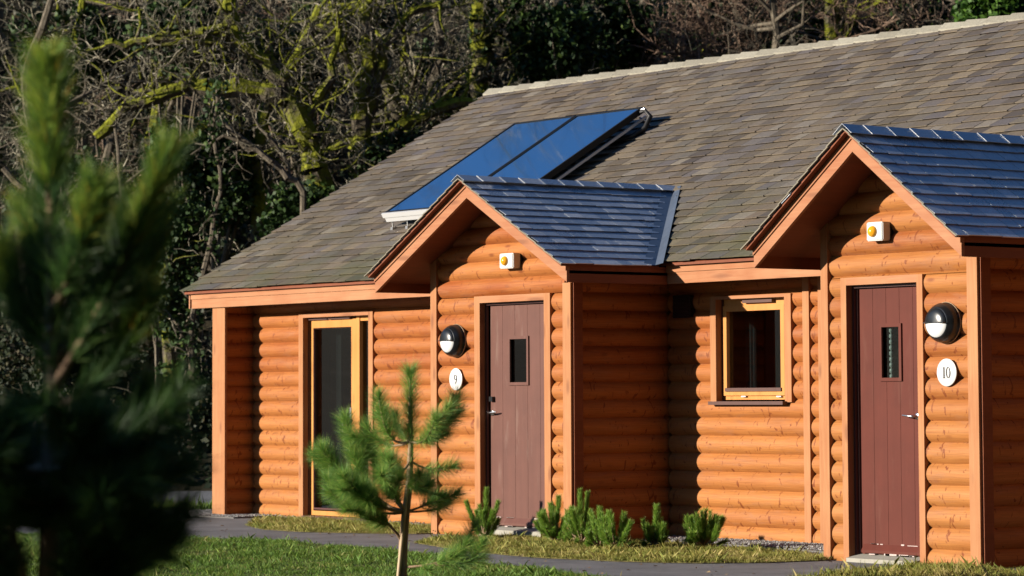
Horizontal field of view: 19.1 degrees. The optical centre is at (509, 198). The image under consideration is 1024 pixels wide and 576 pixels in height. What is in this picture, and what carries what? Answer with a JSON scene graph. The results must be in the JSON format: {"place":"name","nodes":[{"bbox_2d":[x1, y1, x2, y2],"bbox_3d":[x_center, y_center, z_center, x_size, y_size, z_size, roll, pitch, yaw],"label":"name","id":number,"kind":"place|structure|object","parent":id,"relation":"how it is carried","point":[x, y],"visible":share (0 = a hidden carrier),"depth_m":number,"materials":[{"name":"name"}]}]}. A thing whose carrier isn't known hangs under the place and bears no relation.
{"place":"outdoors","nodes":[
{"label":"outdoors","id":0,"kind":"place"},
{"bbox_2d":[160,495,211,509],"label":"grass","id":1,"kind":"structure","parent":0,"point":[207,505],"depth_m":34.03,"materials":[{"name":"green plant"}]},
{"bbox_2d":[17,530,621,575],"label":"lawn","id":2,"kind":"structure","parent":0,"point":[296,562],"depth_m":22.30,"materials":[{"name":"plant"}]},
{"bbox_2d":[0,30,224,575],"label":"pine","id":3,"kind":"object","parent":2,"relation":"on","point":[91,505],"visible":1,"depth_m":8.12,"materials":[{"name":"green plant"}]},
{"bbox_2d":[302,354,495,575],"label":"young pine","id":4,"kind":"object","parent":2,"relation":"on","point":[355,491],"visible":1,"depth_m":18.90,"materials":[{"name":"green plant"}]},
{"bbox_2d":[396,481,408,575],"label":"young pine's trunk","id":5,"kind":"object","parent":2,"relation":"on","point":[402,537],"visible":0.92,"depth_m":18.94,"materials":[{"name":"brown wood"}]},
{"bbox_2d":[244,512,430,533],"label":"grass","id":6,"kind":"structure","parent":0,"point":[309,524],"depth_m":29.11,"materials":[{"name":"grass"}]},
{"bbox_2d":[0,0,877,490],"bbox_3d":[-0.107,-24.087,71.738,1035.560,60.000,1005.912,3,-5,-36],"label":"hillside","id":7,"kind":"structure","parent":0,"point":[208,320],"depth_m":53.14,"materials":[{"name":"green plant"}]},
{"bbox_2d":[0,0,45,55],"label":"bare tree","id":8,"kind":"object","parent":7,"relation":"on","point":[2,35],"visible":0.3,"depth_m":55.12,"materials":[{"name":"brown plant"}]},
{"bbox_2d":[3,146,133,244],"bbox_3d":[-6.940,0.224,48.094,1.895,2.073,1.661,3,-5,-36],"label":"evergreen shrub","id":9,"kind":"object","parent":7,"relation":"on","point":[87,157],"visible":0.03,"depth_m":47.84,"materials":[{"name":"green plant"}]},
{"bbox_2d":[7,0,138,162],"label":"bare tree","id":10,"kind":"object","parent":7,"relation":"on","point":[96,32],"visible":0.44,"depth_m":49.78,"materials":[{"name":"brown plant"}]},
{"bbox_2d":[0,0,159,189],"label":"bare tree","id":11,"kind":"object","parent":7,"relation":"on","point":[82,4],"visible":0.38,"depth_m":49.53,"materials":[{"name":"brown plant"}]},
{"bbox_2d":[0,317,161,408],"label":"evergreen shrub","id":12,"kind":"object","parent":7,"relation":"on","point":[12,373],"visible":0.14,"depth_m":43.73,"materials":[{"name":"green plant"}]},
{"bbox_2d":[0,0,170,314],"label":"mossy tree","id":13,"kind":"object","parent":7,"relation":"on","point":[42,28],"visible":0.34,"depth_m":45.99,"materials":[{"name":"green plant"}]},
{"bbox_2d":[0,103,181,381],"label":"mossy tree","id":14,"kind":"object","parent":7,"relation":"on","point":[5,170],"visible":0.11,"depth_m":43.97,"materials":[{"name":"green plant"}]},
{"bbox_2d":[7,0,220,198],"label":"bare tree","id":15,"kind":"object","parent":7,"relation":"on","point":[110,147],"visible":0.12,"depth_m":50.31,"materials":[{"name":"brown plant"}]},
{"bbox_2d":[9,0,261,141],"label":"bare tree","id":16,"kind":"object","parent":7,"relation":"on","point":[169,108],"visible":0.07,"depth_m":52.47,"materials":[{"name":"brown plant"}]},
{"bbox_2d":[25,0,259,150],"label":"bare tree","id":17,"kind":"object","parent":7,"relation":"on","point":[162,84],"visible":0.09,"depth_m":52.19,"materials":[{"name":"brown plant"}]},
{"bbox_2d":[127,175,211,383],"bbox_3d":[-4.926,1.381,43.350,1.318,3.553,1.261,3,-5,-36],"label":"evergreen shrub","id":18,"kind":"object","parent":7,"relation":"on","point":[196,245],"visible":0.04,"depth_m":43.29,"materials":[{"name":"green plant"}]},
{"bbox_2d":[147,116,213,445],"bbox_3d":[-4.654,1.305,42.441,1.199,4.917,1.703,-1,-4,4],"label":"ivy clad tree","id":19,"kind":"object","parent":7,"relation":"on","point":[182,260],"visible":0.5,"depth_m":42.52,"materials":[{"name":"green plant"}]},
{"bbox_2d":[123,0,239,196],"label":"bare tree","id":20,"kind":"object","parent":7,"relation":"on","point":[152,6],"visible":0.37,"depth_m":48.82,"materials":[{"name":"brown plant"}]},
{"bbox_2d":[174,366,211,450],"bbox_3d":[-4.301,2.976,42.616,1.301,1.466,1.230,3,-5,-36],"label":"evergreen shrub","id":21,"kind":"object","parent":7,"relation":"on","point":[206,420],"visible":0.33,"depth_m":42.37,"materials":[{"name":"green plant"}]},
{"bbox_2d":[154,58,241,458],"bbox_3d":[-4.433,0.974,42.507,1.737,5.770,1.100,-1,-4,12],"label":"ivy clad tree","id":22,"kind":"object","parent":7,"relation":"on","point":[189,343],"visible":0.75,"depth_m":42.37,"materials":[{"name":"green plant"}]},
{"bbox_2d":[11,0,386,198],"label":"mossy tree","id":23,"kind":"object","parent":7,"relation":"on","point":[299,121],"visible":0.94,"depth_m":44.92,"materials":[{"name":"green plant"}]},
{"bbox_2d":[174,104,269,270],"bbox_3d":[-4.491,-0.038,46.943,1.432,2.903,1.273,-2,-4,27],"label":"evergreen shrub","id":24,"kind":"object","parent":7,"relation":"on","point":[241,198],"visible":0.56,"depth_m":46.77,"materials":[{"name":"green plant"}]},
{"bbox_2d":[155,78,312,214],"bbox_3d":[-3.893,0.705,43.433,2.067,4.786,1.194,-1,-4,12],"label":"bare tree","id":25,"kind":"object","parent":7,"relation":"on","point":[252,147],"visible":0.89,"depth_m":43.47,"materials":[{"name":"grey plant"}]},
{"bbox_2d":[175,0,351,228],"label":"bare tree","id":26,"kind":"object","parent":7,"relation":"on","point":[268,7],"visible":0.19,"depth_m":50.65,"materials":[{"name":"brown plant"}]},
{"bbox_2d":[157,0,375,245],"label":"mossy tree","id":27,"kind":"object","parent":7,"relation":"on","point":[261,138],"visible":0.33,"depth_m":46.93,"materials":[{"name":"green plant"}]},
{"bbox_2d":[249,174,335,240],"bbox_3d":[-2.981,1.122,44.505,1.466,2.991,1.239,3,-5,-36],"label":"evergreen shrub","id":28,"kind":"object","parent":7,"relation":"on","point":[288,210],"visible":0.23,"depth_m":44.36,"materials":[{"name":"green plant"}]},
{"bbox_2d":[240,14,360,190],"bbox_3d":[-3.415,-1.627,49.913,1.977,3.152,1.803,3,-5,-36],"label":"bare tree","id":29,"kind":"object","parent":7,"relation":"on","point":[276,56],"visible":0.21,"depth_m":49.77,"materials":[{"name":"brown plant"}]},
{"bbox_2d":[187,0,464,226],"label":"bare tree","id":30,"kind":"object","parent":7,"relation":"on","point":[308,77],"visible":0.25,"depth_m":49.31,"materials":[{"name":"brown plant"}]},
{"bbox_2d":[288,0,418,179],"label":"bare tree","id":31,"kind":"object","parent":7,"relation":"on","point":[309,7],"visible":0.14,"depth_m":49.79,"materials":[{"name":"brown plant"}]},
{"bbox_2d":[207,0,538,167],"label":"bare tree","id":32,"kind":"object","parent":7,"relation":"on","point":[399,115],"visible":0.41,"depth_m":47.83,"materials":[{"name":"brown plant"}]},
{"bbox_2d":[346,117,431,176],"bbox_3d":[-1.500,0.311,45.905,1.323,3.138,1.849,11,-12,-71],"label":"evergreen shrub","id":33,"kind":"object","parent":7,"relation":"on","point":[380,156],"visible":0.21,"depth_m":45.76,"materials":[{"name":"green plant"}]},
{"bbox_2d":[277,0,539,182],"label":"mossy tree","id":34,"kind":"object","parent":7,"relation":"on","point":[362,118],"visible":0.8,"depth_m":45.93,"materials":[{"name":"green plant"}]},
{"bbox_2d":[0,0,863,413],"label":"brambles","id":35,"kind":"object","parent":7,"relation":"on","point":[140,180],"visible":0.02,"depth_m":51.10,"materials":[{"name":"plant"}]},
{"bbox_2d":[0,0,875,487],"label":"ground cover","id":36,"kind":"object","parent":7,"relation":"on","point":[342,176],"visible":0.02,"depth_m":51.72,"materials":[{"name":"green plant"}]},
{"bbox_2d":[389,34,505,127],"bbox_3d":[-1.018,-1.131,48.993,1.958,3.117,1.166,0,-4,2],"label":"evergreen shrub","id":37,"kind":"object","parent":7,"relation":"on","point":[447,81],"visible":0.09,"depth_m":48.86,"materials":[{"name":"green plant"}]},
{"bbox_2d":[379,0,524,131],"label":"mossy tree","id":38,"kind":"object","parent":7,"relation":"on","point":[434,74],"visible":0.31,"depth_m":47.95,"materials":[{"name":"green plant"}]},
{"bbox_2d":[435,0,570,108],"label":"mossy tree","id":39,"kind":"object","parent":7,"relation":"on","point":[483,33],"visible":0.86,"depth_m":46.87,"materials":[{"name":"green plant"}]},
{"bbox_2d":[495,0,569,85],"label":"bare tree","id":40,"kind":"object","parent":7,"relation":"on","point":[540,2],"visible":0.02,"depth_m":53.97,"materials":[{"name":"brown plant"}]},
{"bbox_2d":[498,0,614,83],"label":"evergreen shrub","id":41,"kind":"object","parent":7,"relation":"on","point":[562,40],"visible":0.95,"depth_m":46.71,"materials":[{"name":"green plant"}]},
{"bbox_2d":[461,0,659,83],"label":"mossy tree","id":42,"kind":"object","parent":7,"relation":"on","point":[572,6],"visible":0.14,"depth_m":47.88,"materials":[{"name":"green plant"}]},
{"bbox_2d":[565,0,670,74],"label":"evergreen shrub","id":43,"kind":"object","parent":7,"relation":"on","point":[618,26],"visible":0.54,"depth_m":48.21,"materials":[{"name":"green plant"}]},
{"bbox_2d":[530,0,731,65],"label":"mossy tree","id":44,"kind":"object","parent":7,"relation":"on","point":[656,7],"visible":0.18,"depth_m":48.76,"materials":[{"name":"brown plant"}]},
{"bbox_2d":[636,0,748,61],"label":"evergreen shrub","id":45,"kind":"object","parent":7,"relation":"on","point":[712,4],"visible":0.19,"depth_m":50.66,"materials":[{"name":"green plant"}]},
{"bbox_2d":[614,0,828,66],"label":"mossy tree","id":46,"kind":"object","parent":7,"relation":"on","point":[669,53],"visible":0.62,"depth_m":47.89,"materials":[{"name":"brown plant"}]},
{"bbox_2d":[640,0,895,61],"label":"bare tree","id":47,"kind":"object","parent":7,"relation":"on","point":[775,27],"visible":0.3,"depth_m":46.99,"materials":[{"name":"grey plant"}]},
{"bbox_2d":[724,0,861,51],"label":"evergreen shrub","id":48,"kind":"object","parent":7,"relation":"on","point":[818,21],"visible":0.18,"depth_m":50.59,"materials":[{"name":"green plant"}]},
{"bbox_2d":[791,0,905,43],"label":"mossy tree","id":49,"kind":"object","parent":7,"relation":"on","point":[831,10],"visible":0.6,"depth_m":49.91,"materials":[{"name":"green plant"}]},
{"bbox_2d":[834,0,961,39],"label":"mossy tree","id":50,"kind":"object","parent":7,"relation":"on","point":[918,15],"visible":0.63,"depth_m":48.88,"materials":[{"name":"grey plant"}]},
{"bbox_2d":[860,0,961,34],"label":"evergreen shrub","id":51,"kind":"object","parent":7,"relation":"on","point":[932,10],"visible":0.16,"depth_m":50.70,"materials":[{"name":"green plant"}]},
{"bbox_2d":[884,0,963,30],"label":"bare tree","id":52,"kind":"object","parent":7,"relation":"on","point":[948,20],"visible":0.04,"depth_m":49.32,"materials":[{"name":"brown plant"}]},
{"bbox_2d":[951,0,1023,21],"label":"evergreen shrub","id":53,"kind":"object","parent":7,"relation":"on","point":[976,9],"visible":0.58,"depth_m":45.69,"materials":[{"name":"green plant"}]},
{"bbox_2d":[18,491,1023,575],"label":"path","id":54,"kind":"structure","parent":0,"point":[236,527],"depth_m":22.83,"materials":[{"name":"grey asphalt"}]},
{"bbox_2d":[249,520,430,533],"bbox_3d":[-1.796,3.168,29.495,1.616,0.004,4.016,2,-4,-32],"label":"lawn strip","id":55,"kind":"object","parent":54,"relation":"on","point":[343,531],"visible":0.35,"depth_m":28.08,"materials":[{"name":"plant"}]},
{"bbox_2d":[413,531,831,562],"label":"grass","id":56,"kind":"structure","parent":0,"point":[675,551],"depth_m":23.83,"materials":[{"name":"plant"}]},
{"bbox_2d":[464,485,501,535],"bbox_3d":[-0.216,2.717,26.555,0.328,0.455,0.346,3,-5,-36],"label":"dwarf pine","id":57,"kind":"object","parent":56,"relation":"on","point":[493,523],"visible":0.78,"depth_m":26.53,"materials":[{"name":"green plant"}]},
{"bbox_2d":[532,494,574,539],"bbox_3d":[0.405,2.693,25.778,0.446,0.418,0.463,3,-5,-36],"label":"dwarf pine","id":58,"kind":"object","parent":56,"relation":"on","point":[550,520],"visible":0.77,"depth_m":25.75,"materials":[{"name":"green plant"}]},
{"bbox_2d":[560,487,597,543],"bbox_3d":[0.600,2.635,25.371,0.367,0.491,0.383,0,-4,2],"label":"dwarf pine","id":59,"kind":"object","parent":56,"relation":"on","point":[578,527],"visible":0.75,"depth_m":25.32,"materials":[{"name":"green plant"}]},
{"bbox_2d":[582,505,607,547],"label":"dwarf pine","id":60,"kind":"object","parent":56,"relation":"on","point":[591,541],"visible":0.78,"depth_m":24.72,"materials":[{"name":"green plant"}]},
{"bbox_2d":[594,508,635,546],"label":"dwarf pine","id":61,"kind":"object","parent":56,"relation":"on","point":[607,535],"visible":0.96,"depth_m":24.49,"materials":[{"name":"green plant"}]},
{"bbox_2d":[640,503,670,545],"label":"dwarf pine","id":62,"kind":"object","parent":56,"relation":"on","point":[659,532],"visible":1,"depth_m":24.80,"materials":[{"name":"green plant"}]},
{"bbox_2d":[681,506,729,545],"bbox_3d":[1.596,2.652,24.714,0.412,0.349,0.389,0,-4,2],"label":"dwarf pine","id":63,"kind":"object","parent":56,"relation":"on","point":[703,529],"visible":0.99,"depth_m":24.64,"materials":[{"name":"green plant"}]},
{"bbox_2d":[786,554,1023,575],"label":"verge grass","id":64,"kind":"structure","parent":0,"point":[942,568],"depth_m":20.84,"materials":[{"name":"plant"}]},
{"bbox_3d":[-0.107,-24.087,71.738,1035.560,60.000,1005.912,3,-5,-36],"label":"ground","id":65,"kind":"structure","parent":0,"visible":0},
{"bbox_2d":[170,510,823,552],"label":"gravel","id":66,"kind":"structure","parent":65,"relation":"on","point":[810,545],"depth_m":25.50,"materials":[{"name":"grey gravel"}]},
{"bbox_2d":[180,12,1023,567],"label":"log lodge","id":67,"kind":"structure","parent":65,"relation":"on","point":[730,190],"depth_m":26.72,"materials":[{"name":"orange wood"}]},
{"bbox_2d":[321,316,342,508],"bbox_3d":[-1.851,2.214,31.805,0.050,2.130,0.394,3,-5,-36],"label":"curtain","id":68,"kind":"object","parent":67,"relation":"hanging from","point":[325,382],"visible":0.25,"depth_m":31.85,"materials":[{"name":"grey fabric"}]},
{"bbox_2d":[301,316,367,520],"bbox_3d":[-1.721,2.254,31.187,0.180,2.097,1.318,3,-5,-36],"label":"patio door","id":69,"kind":"structure","parent":67,"relation":"in","point":[358,325],"depth_m":31.42,"materials":[{"name":"yellow wood"}]},
{"bbox_2d":[439,324,466,357],"bbox_3d":[-0.528,1.286,27.620,0.158,0.306,0.306,3,-5,-36],"label":"wall lamp","id":70,"kind":"object","parent":67,"relation":"attached to","point":[452,339],"visible":1,"depth_m":27.54,"materials":[{"name":"black plastic"}]},
{"bbox_2d":[449,368,462,389],"bbox_3d":[-0.476,1.635,27.615,0.035,0.201,0.201,3,-5,-36],"label":"number plaque","id":71,"kind":"object","parent":67,"relation":"attached to","point":[455,377],"visible":0.95,"depth_m":27.60,"materials":[{"name":"white ceramic"}]},
{"bbox_2d":[381,115,575,229],"bbox_3d":[-0.299,-0.267,31.493,1.730,1.203,1.105,3,-5,-36],"label":"solar collector","id":72,"kind":"object","parent":67,"relation":"on","point":[501,149],"visible":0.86,"depth_m":31.53,"materials":[{"name":"blue glass"}]},
{"bbox_2d":[500,253,522,268],"bbox_3d":[0.004,0.550,26.965,0.150,0.133,0.206,3,-5,-36],"label":"alarm box","id":73,"kind":"object","parent":67,"relation":"attached to","point":[511,260],"visible":1,"depth_m":26.91,"materials":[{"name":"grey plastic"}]},
{"bbox_2d":[485,300,544,537],"bbox_3d":[0.084,1.962,26.940,0.210,2.106,0.987,3,-5,-36],"label":"door","id":74,"kind":"structure","parent":67,"relation":"in","point":[515,461],"depth_m":27.03,"materials":[{"name":"paint"}]},
{"bbox_2d":[490,107,652,179],"bbox_3d":[0.429,-0.329,30.598,1.838,1.203,1.219,3,-5,-36],"label":"solar collector","id":75,"kind":"object","parent":67,"relation":"on","point":[562,147],"visible":0.78,"depth_m":30.64,"materials":[{"name":"blue glass"}]},
{"bbox_2d":[673,295,694,317],"bbox_3d":[1.532,0.946,26.729,0.072,0.201,0.238,3,-5,-36],"label":"vent cover","id":76,"kind":"object","parent":67,"relation":"attached to","point":[683,307],"visible":1,"depth_m":26.69,"materials":[{"name":"black plastic"}]},
{"bbox_2d":[708,297,788,404],"bbox_3d":[2.087,1.303,26.039,0.210,0.911,0.968,3,-5,-36],"label":"window","id":77,"kind":"structure","parent":67,"relation":"in","point":[729,393],"depth_m":26.13,"materials":[{"name":"yellow wood"}]},
{"bbox_2d":[745,311,756,387],"bbox_3d":[2.089,1.332,26.379,0.039,0.809,0.140,3,-5,-36],"label":"curtain","id":78,"kind":"object","parent":67,"relation":"hanging from","point":[751,348],"visible":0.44,"depth_m":26.37,"materials":[{"name":"grey fabric"}]},
{"bbox_2d":[867,222,892,241],"bbox_3d":[2.737,0.243,22.618,0.150,0.139,0.175,3,-5,-36],"label":"alarm box","id":79,"kind":"object","parent":67,"relation":"attached to","point":[879,231],"visible":1,"depth_m":22.57,"materials":[{"name":"white plastic"}]},
{"bbox_2d":[846,283,919,564],"bbox_3d":[2.824,1.673,22.584,0.210,2.085,0.787,3,-5,-36],"label":"door","id":80,"kind":"structure","parent":67,"relation":"in","point":[885,410],"depth_m":22.66,"materials":[{"name":"red paint"}]},
{"bbox_2d":[889,328,893,377],"bbox_3d":[2.846,1.152,22.711,0.030,0.385,0.028,3,-5,-36],"label":"hanging mobile","id":81,"kind":"object","parent":67,"relation":"hanging from","point":[891,375],"visible":1,"depth_m":22.70,"materials":[{"name":"grey"}]},
{"bbox_2d":[925,302,961,343],"bbox_3d":[3.117,0.896,22.039,0.158,0.306,0.306,3,-5,-36],"label":"wall lamp","id":82,"kind":"object","parent":67,"relation":"attached to","point":[943,322],"visible":1,"depth_m":21.97,"materials":[{"name":"black metal"}]},
{"bbox_2d":[937,359,956,385],"bbox_3d":[3.169,1.256,22.032,0.036,0.201,0.201,3,-5,-36],"label":"number plaque","id":83,"kind":"object","parent":67,"relation":"attached to","point":[946,372],"visible":1,"depth_m":22.02,"materials":[{"name":"white ceramic"}]}
]}

